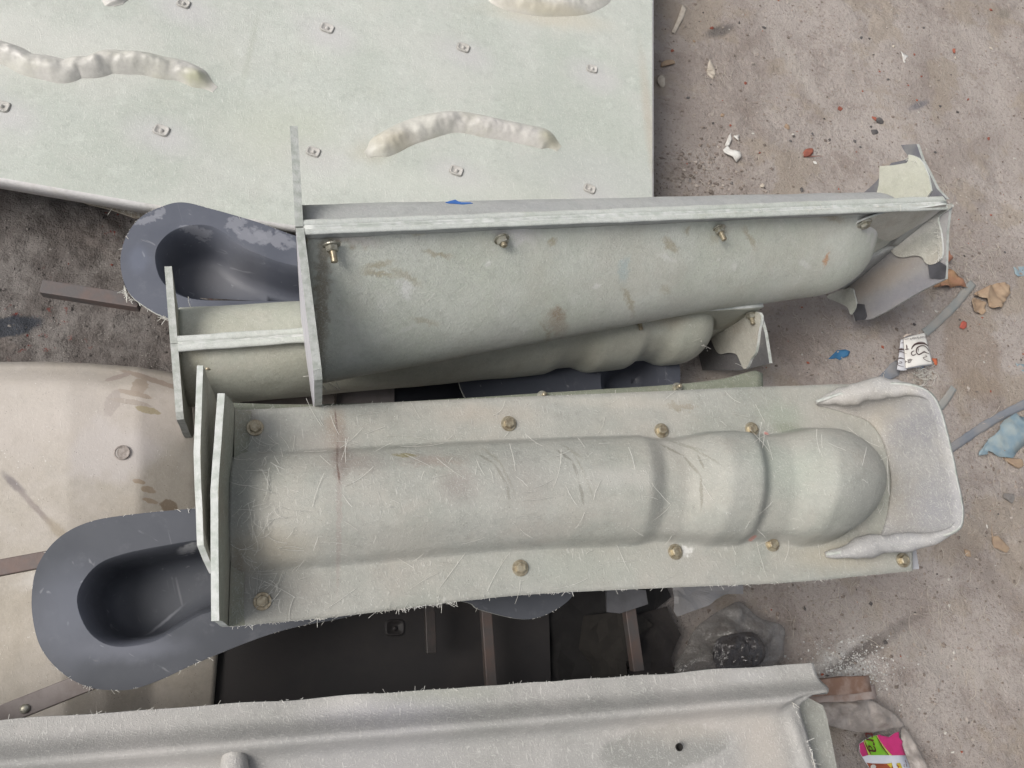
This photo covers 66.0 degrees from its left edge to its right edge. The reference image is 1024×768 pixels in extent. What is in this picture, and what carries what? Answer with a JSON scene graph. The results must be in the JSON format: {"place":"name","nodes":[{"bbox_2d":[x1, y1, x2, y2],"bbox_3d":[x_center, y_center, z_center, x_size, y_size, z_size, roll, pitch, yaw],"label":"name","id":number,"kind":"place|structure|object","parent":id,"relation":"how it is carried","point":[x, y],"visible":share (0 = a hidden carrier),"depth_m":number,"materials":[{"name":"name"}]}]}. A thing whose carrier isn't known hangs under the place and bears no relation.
{"place":"outdoors","nodes":[
{"label":"outdoors","id":0,"kind":"place"},
{"bbox_2d":[0,193,171,368],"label":"gravel","id":1,"kind":"structure","parent":0,"point":[71,308],"depth_m":1.49,"materials":[{"name":"grey gravel"}]},
{"bbox_2d":[31,508,573,693],"bbox_3d":[-0.286,0.285,1.185,0.750,0.106,0.236,-5,73,-15],"label":"slide tray","id":2,"kind":"object","parent":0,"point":[123,602],"visible":0.48,"depth_m":1.09,"materials":[{"name":"plastic"}]},
{"bbox_2d":[0,551,45,576],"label":"steel bar","id":3,"kind":"object","parent":2,"relation":"attached to","point":[19,564],"visible":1,"depth_m":1.06,"materials":[{"name":"metal"}]},
{"bbox_2d":[0,678,94,719],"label":"steel bar","id":4,"kind":"object","parent":2,"relation":"attached to","point":[37,701],"visible":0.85,"depth_m":1.03,"materials":[{"name":"brown metal"}]},
{"bbox_2d":[194,365,762,572],"bbox_3d":[0.030,0.109,1.151,0.913,0.162,0.278,-3,73,-15],"label":"slide mould","id":5,"kind":"object","parent":2,"relation":"on","point":[205,414],"visible":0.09,"depth_m":1.02,"materials":[{"name":"plastic"}]},
{"bbox_2d":[210,376,963,629],"bbox_3d":[0.170,0.141,1.105,1.106,0.124,0.311,-1,72,-14],"label":"slide mould","id":6,"kind":"object","parent":5,"relation":"on","point":[827,500],"visible":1,"depth_m":1.11,"materials":[{"name":"plastic"}]},
{"bbox_2d":[231,390,889,611],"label":"loose fibres","id":7,"kind":"object","parent":6,"relation":"on","point":[431,477],"visible":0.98,"depth_m":1.05,"materials":[{"name":"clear glass"}]},
{"bbox_2d":[0,0,1023,767],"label":"ground","id":8,"kind":"structure","parent":0,"point":[24,252],"depth_m":1.90,"materials":[{"name":"grey concrete"}]},
{"bbox_2d":[0,362,239,717],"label":"beige shell","id":9,"kind":"object","parent":8,"relation":"on","point":[82,443],"visible":0.45,"depth_m":1.28,"materials":[{"name":"plastic"}]},
{"bbox_2d":[0,0,653,235],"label":"fibreglass panel","id":10,"kind":"object","parent":8,"relation":"on","point":[143,106],"visible":0.91,"depth_m":1.53,"materials":[{"name":"plastic"}]},
{"bbox_2d":[85,203,144,218],"bbox_3d":[-0.805,-0.342,1.436,0.281,0.004,0.030,12,70,-10],"label":"laminate offcut","id":11,"kind":"object","parent":10,"relation":"attached to","point":[136,215],"visible":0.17,"depth_m":1.45,"materials":[{"name":"grey laminate"}]},
{"bbox_2d":[336,388,393,403],"bbox_3d":[-0.279,0.020,1.500,0.108,0.020,0.096,2,71,-13],"label":"grey board","id":12,"kind":"object","parent":8,"relation":"on","point":[380,396],"visible":0.29,"depth_m":1.49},
{"bbox_2d":[214,601,550,704],"bbox_3d":[-0.274,0.457,1.366,0.708,0.012,0.398,2,71,-13],"label":"dark panel","id":13,"kind":"object","parent":8,"relation":"on","point":[375,652],"visible":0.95,"depth_m":1.37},
{"bbox_2d":[424,605,436,653],"bbox_3d":[-0.139,0.385,1.325,0.017,0.030,0.129,-1,72,-14],"label":"steel bar","id":14,"kind":"object","parent":13,"relation":"on","point":[430,630],"visible":0.56,"depth_m":1.31,"materials":[{"name":"metal"}]},
{"bbox_2d":[0,663,836,767],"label":"moulded panel","id":15,"kind":"object","parent":8,"relation":"on","point":[774,716],"visible":1,"depth_m":1.00,"materials":[{"name":"grey plastic"}]},
{"bbox_2d":[479,610,496,685],"bbox_3d":[-0.042,0.422,1.337,0.018,0.030,0.195,-1,72,-14],"label":"steel bar","id":16,"kind":"object","parent":15,"relation":"attached to","point":[488,651],"visible":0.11,"depth_m":1.32,"materials":[{"name":"metal"}]},
{"bbox_2d":[622,608,643,671],"bbox_3d":[0.210,0.422,1.399,0.020,0.030,0.166,-3,73,-15],"label":"steel bar","id":17,"kind":"object","parent":15,"relation":"attached to","point":[633,643],"visible":0.56,"depth_m":1.38,"materials":[{"name":"metal"}]},
{"bbox_2d":[605,589,647,612],"bbox_3d":[0.200,0.378,1.376,0.076,0.006,0.043,2,71,-13],"label":"board offcut","id":18,"kind":"object","parent":17,"relation":"on","point":[622,601],"visible":0.82,"depth_m":1.37,"materials":[{"name":"grey wood"}]},
{"bbox_2d":[164,266,771,437],"bbox_3d":[-0.056,-0.063,1.512,1.083,0.398,0.241,-6,74,-16],"label":"slide mould","id":19,"kind":"object","parent":8,"relation":"on","point":[247,352],"visible":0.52,"depth_m":1.36,"materials":[{"name":"grey plastic"}]},
{"bbox_2d":[117,202,299,324],"bbox_3d":[-0.375,-0.188,1.455,0.632,0.099,0.237,2,71,-13],"label":"slide tray","id":20,"kind":"object","parent":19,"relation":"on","point":[205,252],"visible":0.48,"depth_m":1.41,"materials":[{"name":"plastic"}]},
{"bbox_2d":[39,280,140,311],"bbox_3d":[-0.716,-0.150,1.343,0.155,0.022,0.024,9,70,-11],"label":"steel bar","id":21,"kind":"object","parent":20,"relation":"attached to","point":[81,294],"visible":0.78,"depth_m":1.33,"materials":[{"name":"grey metal"}]},
{"bbox_2d":[253,394,333,403],"bbox_3d":[-0.399,0.033,1.437,0.147,0.004,0.053,2,71,-13],"label":"laminate offcut","id":22,"kind":"object","parent":19,"relation":"on","point":[328,399],"visible":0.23,"depth_m":1.44,"materials":[{"name":"grey laminate"}]},
{"bbox_2d":[394,382,463,401],"bbox_3d":[-0.152,0.004,1.533,0.159,0.004,0.129,2,71,-13],"label":"black sheet","id":23,"kind":"object","parent":19,"relation":"on","point":[440,391],"visible":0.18,"depth_m":1.52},
{"bbox_2d":[458,361,679,397],"bbox_3d":[0.116,0.004,1.580,0.460,0.070,0.167,-5,73,-15],"label":"slide tray","id":24,"kind":"object","parent":19,"relation":"on","point":[639,374],"visible":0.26,"depth_m":1.55,"materials":[{"name":"plastic"}]},
{"bbox_2d":[158,293,938,391],"bbox_3d":[0.254,-0.045,1.463,1.697,0.462,0.182,0,72,-14],"label":"fibre tuft","id":25,"kind":"object","parent":8,"relation":"on","point":[921,373],"visible":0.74,"depth_m":1.87,"materials":[{"name":"white glass"}]},
{"bbox_2d":[549,588,670,680],"bbox_3d":[0.183,0.471,1.486,0.266,0.019,0.294,2,71,-13],"label":"cardboard","id":26,"kind":"object","parent":8,"relation":"on","point":[568,660],"visible":0.3,"depth_m":1.47,"materials":[{"name":"brown cardboard"}]},
{"bbox_2d":[579,613,652,677],"bbox_3d":[0.196,0.508,1.446,0.150,0.015,0.173,2,71,-13],"label":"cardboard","id":27,"kind":"object","parent":26,"relation":"on","point":[602,646],"visible":0.59,"depth_m":1.45,"materials":[{"name":"brown cardboard"}]},
{"bbox_2d":[627,606,680,675],"bbox_3d":[0.260,0.512,1.484,0.133,0.017,0.177,2,71,-13],"label":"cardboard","id":28,"kind":"object","parent":26,"relation":"on","point":[659,638],"visible":0.6,"depth_m":1.49,"materials":[{"name":"brown cardboard"}]},
{"bbox_2d":[290,126,953,405],"bbox_3d":[0.263,-0.212,1.459,1.315,0.572,0.352,-12,75,-17],"label":"slide mould","id":29,"kind":"object","parent":8,"relation":"on","point":[492,275],"visible":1,"depth_m":1.27,"materials":[{"name":"grey plastic"}]},
{"bbox_2d":[657,75,664,87],"bbox_3d":[0.375,-0.762,1.984,0.022,0.017,0.036,2,71,-13],"label":"stone","id":30,"kind":"object","parent":8,"relation":"on","point":[661,80],"visible":1,"depth_m":1.98,"materials":[{"name":"grey stone"}]},
{"bbox_2d":[661,60,674,66],"bbox_3d":[0.396,-0.818,2.009,0.042,0.012,0.018,-16,76,-18],"label":"clay flake","id":31,"kind":"object","parent":8,"relation":"on","point":[667,63],"visible":1,"depth_m":2.00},
{"bbox_2d":[672,5,686,33],"bbox_3d":[0.440,-0.954,2.064,0.017,0.009,0.106,24,68,-5],"label":"splinter","id":32,"kind":"object","parent":8,"relation":"on","point":[680,17],"visible":1,"depth_m":2.06,"materials":[{"name":"wood"}]},
{"bbox_2d":[706,59,715,78],"bbox_3d":[0.512,-0.811,2.031,0.025,0.008,0.060,2,71,-13],"label":"cream shard","id":33,"kind":"object","parent":8,"relation":"on","point":[711,66],"visible":1,"depth_m":2.03,"materials":[{"name":"stone"}]},
{"bbox_2d":[654,99,776,195],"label":"gravel","id":34,"kind":"structure","parent":8,"relation":"on","point":[699,166],"depth_m":1.92,"materials":[{"name":"grey gravel"}]},
{"bbox_2d":[725,133,731,145],"bbox_3d":[0.542,-0.609,1.968,0.011,0.009,0.039,24,68,-5],"label":"white shard","id":35,"kind":"object","parent":8,"relation":"on","point":[729,138],"visible":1,"depth_m":1.96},
{"bbox_2d":[674,604,784,672],"bbox_3d":[0.429,0.489,1.492,0.243,0.077,0.153,2,71,-13],"label":"plastic bag","id":36,"kind":"object","parent":8,"relation":"on","point":[739,649],"visible":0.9,"depth_m":1.47,"materials":[{"name":"plastic"}]},
{"bbox_2d":[673,585,742,616],"bbox_3d":[0.360,0.390,1.440,0.140,0.015,0.059,0,72,-14],"label":"plastic flap","id":37,"kind":"object","parent":36,"relation":"on","point":[688,599],"visible":0.88,"depth_m":1.43,"materials":[{"name":"grey plastic"}]},
{"bbox_2d":[723,145,740,161],"bbox_3d":[0.546,-0.573,1.953,0.047,0.016,0.028,39,68,1],"label":"white shard","id":38,"kind":"object","parent":8,"relation":"on","point":[734,154],"visible":1,"depth_m":1.95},
{"bbox_2d":[803,148,814,156],"bbox_3d":[0.769,-0.593,2.021,0.058,0.012,0.025,-4,73,-15],"label":"brick chip","id":39,"kind":"object","parent":8,"relation":"on","point":[808,152],"visible":1,"depth_m":2.01,"materials":[{"name":"red brick"}]},
{"bbox_2d":[829,349,849,359],"bbox_3d":[0.764,-0.069,1.844,0.060,0.009,0.026,2,71,-13],"label":"plastic scrap","id":40,"kind":"object","parent":8,"relation":"on","point":[841,353],"visible":1,"depth_m":1.85,"materials":[{"name":"blue plastic"}]},
{"bbox_2d":[658,0,1023,767],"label":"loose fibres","id":41,"kind":"object","parent":8,"relation":"on","point":[950,434],"visible":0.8,"depth_m":1.84,"materials":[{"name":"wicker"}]},
{"bbox_2d":[809,675,876,702],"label":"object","id":42,"kind":"object","parent":8,"relation":"on","point":[850,688],"visible":0.52,"depth_m":1.50,"materials":[{"name":"brown cardboard"}]},
{"bbox_2d":[819,700,903,732],"bbox_3d":[0.662,0.643,1.530,0.226,0.018,0.068,2,71,-13],"label":"plastic film","id":43,"kind":"object","parent":8,"relation":"on","point":[867,716],"visible":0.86,"depth_m":1.53,"materials":[{"name":"white plastic"}]},
{"bbox_2d":[871,129,877,134],"bbox_3d":[0.964,-0.669,2.095,0.020,0.009,0.016,2,71,-13],"label":"pebble","id":44,"kind":"object","parent":8,"relation":"on","point":[874,131],"visible":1,"depth_m":2.09,"materials":[{"name":"stone"}]},
{"bbox_2d":[876,117,883,123],"bbox_3d":[0.970,-0.700,2.110,0.044,0.028,0.022,2,71,-13],"label":"pebble","id":45,"kind":"object","parent":8,"relation":"on","point":[879,120],"visible":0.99,"depth_m":2.10,"materials":[{"name":"stone"}]},
{"bbox_2d":[859,732,909,767],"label":"torn sachet","id":46,"kind":"object","parent":8,"relation":"on","point":[878,751],"visible":1,"depth_m":1.53,"materials":[{"name":"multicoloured plastic"}]},
{"bbox_2d":[880,360,899,378],"bbox_3d":[0.888,-0.020,1.855,0.095,0.008,0.033,-41,85,-22],"label":"plastic scrap","id":47,"kind":"object","parent":8,"relation":"on","point":[891,371],"visible":0.62,"depth_m":1.86,"materials":[{"name":"grey plastic"}]},
{"bbox_2d":[901,52,907,62],"bbox_3d":[1.099,-0.912,2.204,0.022,0.007,0.038,2,71,-13],"label":"white shard","id":48,"kind":"object","parent":8,"relation":"on","point":[904,56],"visible":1,"depth_m":2.20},
{"bbox_2d":[901,727,927,767],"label":"plastic film","id":49,"kind":"object","parent":8,"relation":"on","point":[914,756],"visible":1,"depth_m":1.54,"materials":[{"name":"white plastic"}]},
{"bbox_2d":[897,333,932,370],"bbox_3d":[0.949,-0.079,1.866,0.104,0.020,0.101,2,71,-13],"label":"paper cup","id":50,"kind":"object","parent":8,"relation":"on","point":[914,351],"visible":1,"depth_m":1.86,"materials":[{"name":"white paper"}]},
{"bbox_2d":[939,385,956,409],"bbox_3d":[1.035,0.032,1.875,0.020,0.002,0.072,46,68,4],"label":"strap","id":51,"kind":"object","parent":8,"relation":"on","point":[946,398],"visible":0.96,"depth_m":1.87,"materials":[{"name":"grey plastic"}]},
{"bbox_2d":[922,280,975,336],"bbox_3d":[1.093,-0.189,1.967,0.236,0.003,0.028,-38,84,-22],"label":"strap","id":52,"kind":"object","parent":8,"relation":"on","point":[936,322],"visible":1,"depth_m":1.96,"materials":[{"name":"white plastic"}]},
{"bbox_2d":[948,251,952,262],"bbox_3d":[1.098,-0.315,1.995,0.028,0.016,0.053,36,67,0],"label":"dry leaf","id":53,"kind":"object","parent":8,"relation":"on","point":[950,257],"visible":0.34,"depth_m":2.00,"materials":[{"name":"orange plant"}]},
{"bbox_2d":[934,269,967,287],"bbox_3d":[1.095,-0.266,1.978,0.116,0.027,0.052,-5,73,-15],"label":"dry leaf","id":54,"kind":"object","parent":8,"relation":"on","point":[954,279],"visible":0.79,"depth_m":1.98,"materials":[{"name":"plant"}]},
{"bbox_2d":[959,321,966,328],"bbox_3d":[1.120,-0.146,1.955,0.022,0.006,0.024,19,69,-7],"label":"plastic scrap","id":55,"kind":"object","parent":8,"relation":"on","point":[963,324],"visible":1,"depth_m":1.95,"materials":[{"name":"red plastic"}]},
{"bbox_2d":[964,549,970,556],"bbox_3d":[1.016,0.376,1.756,0.015,0.010,0.017,2,71,-13],"label":"clay clod","id":56,"kind":"object","parent":8,"relation":"on","point":[968,552],"visible":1,"depth_m":1.75,"materials":[{"name":"orange soil"}]},
{"bbox_2d":[972,298,985,314],"bbox_3d":[1.174,-0.195,1.984,0.043,0.020,0.041,2,71,-13],"label":"dry leaf","id":57,"kind":"object","parent":8,"relation":"on","point":[979,305],"visible":1,"depth_m":1.99,"materials":[{"name":"brown plant"}]},
{"bbox_2d":[951,400,1023,451],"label":"strap","id":58,"kind":"object","parent":8,"relation":"on","point":[970,435],"visible":0.89,"depth_m":1.88,"materials":[{"name":"grey plastic"}]},
{"bbox_2d":[974,282,1010,307],"bbox_3d":[1.228,-0.222,2.001,0.120,0.022,0.063,-22,78,-19],"label":"dry leaf","id":59,"kind":"object","parent":8,"relation":"on","point":[996,295],"visible":1,"depth_m":2.00,"materials":[{"name":"brown plant"}]},
{"bbox_2d":[991,526,1009,552],"bbox_3d":[1.094,0.354,1.782,0.040,0.007,0.070,-29,81,-21],"label":"clay clod","id":60,"kind":"object","parent":8,"relation":"on","point":[998,542],"visible":1,"depth_m":1.78,"materials":[{"name":"soil"}]},
{"bbox_2d":[979,413,1023,457],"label":"plastic sheet","id":61,"kind":"object","parent":8,"relation":"on","point":[1008,437],"visible":1,"depth_m":1.87,"materials":[{"name":"blue plastic"}]},
{"bbox_2d":[1003,493,1014,502],"bbox_3d":[1.151,0.266,1.828,0.032,0.018,0.024,2,71,-13],"label":"stone","id":62,"kind":"object","parent":8,"relation":"on","point":[1009,497],"visible":1,"depth_m":1.82,"materials":[{"name":"grey stone"}]},
{"bbox_2d":[1003,458,1023,468],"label":"clay clod","id":63,"kind":"object","parent":8,"relation":"on","point":[1016,463],"visible":1,"depth_m":1.85,"materials":[{"name":"soil"}]},
{"bbox_2d":[1013,266,1023,275],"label":"plastic scrap","id":64,"kind":"object","parent":8,"relation":"on","point":[1020,268],"visible":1,"depth_m":2.06,"materials":[{"name":"blue plastic"}]},
{"bbox_2d":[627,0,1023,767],"bbox_3d":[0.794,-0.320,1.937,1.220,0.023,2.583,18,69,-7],"label":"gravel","id":65,"kind":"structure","parent":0,"point":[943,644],"depth_m":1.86,"materials":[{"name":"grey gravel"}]},
{"bbox_2d":[784,630,918,710],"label":"gravel","id":66,"kind":"structure","parent":0,"point":[866,671],"depth_m":1.61,"materials":[{"name":"white gravel"}]}
]}

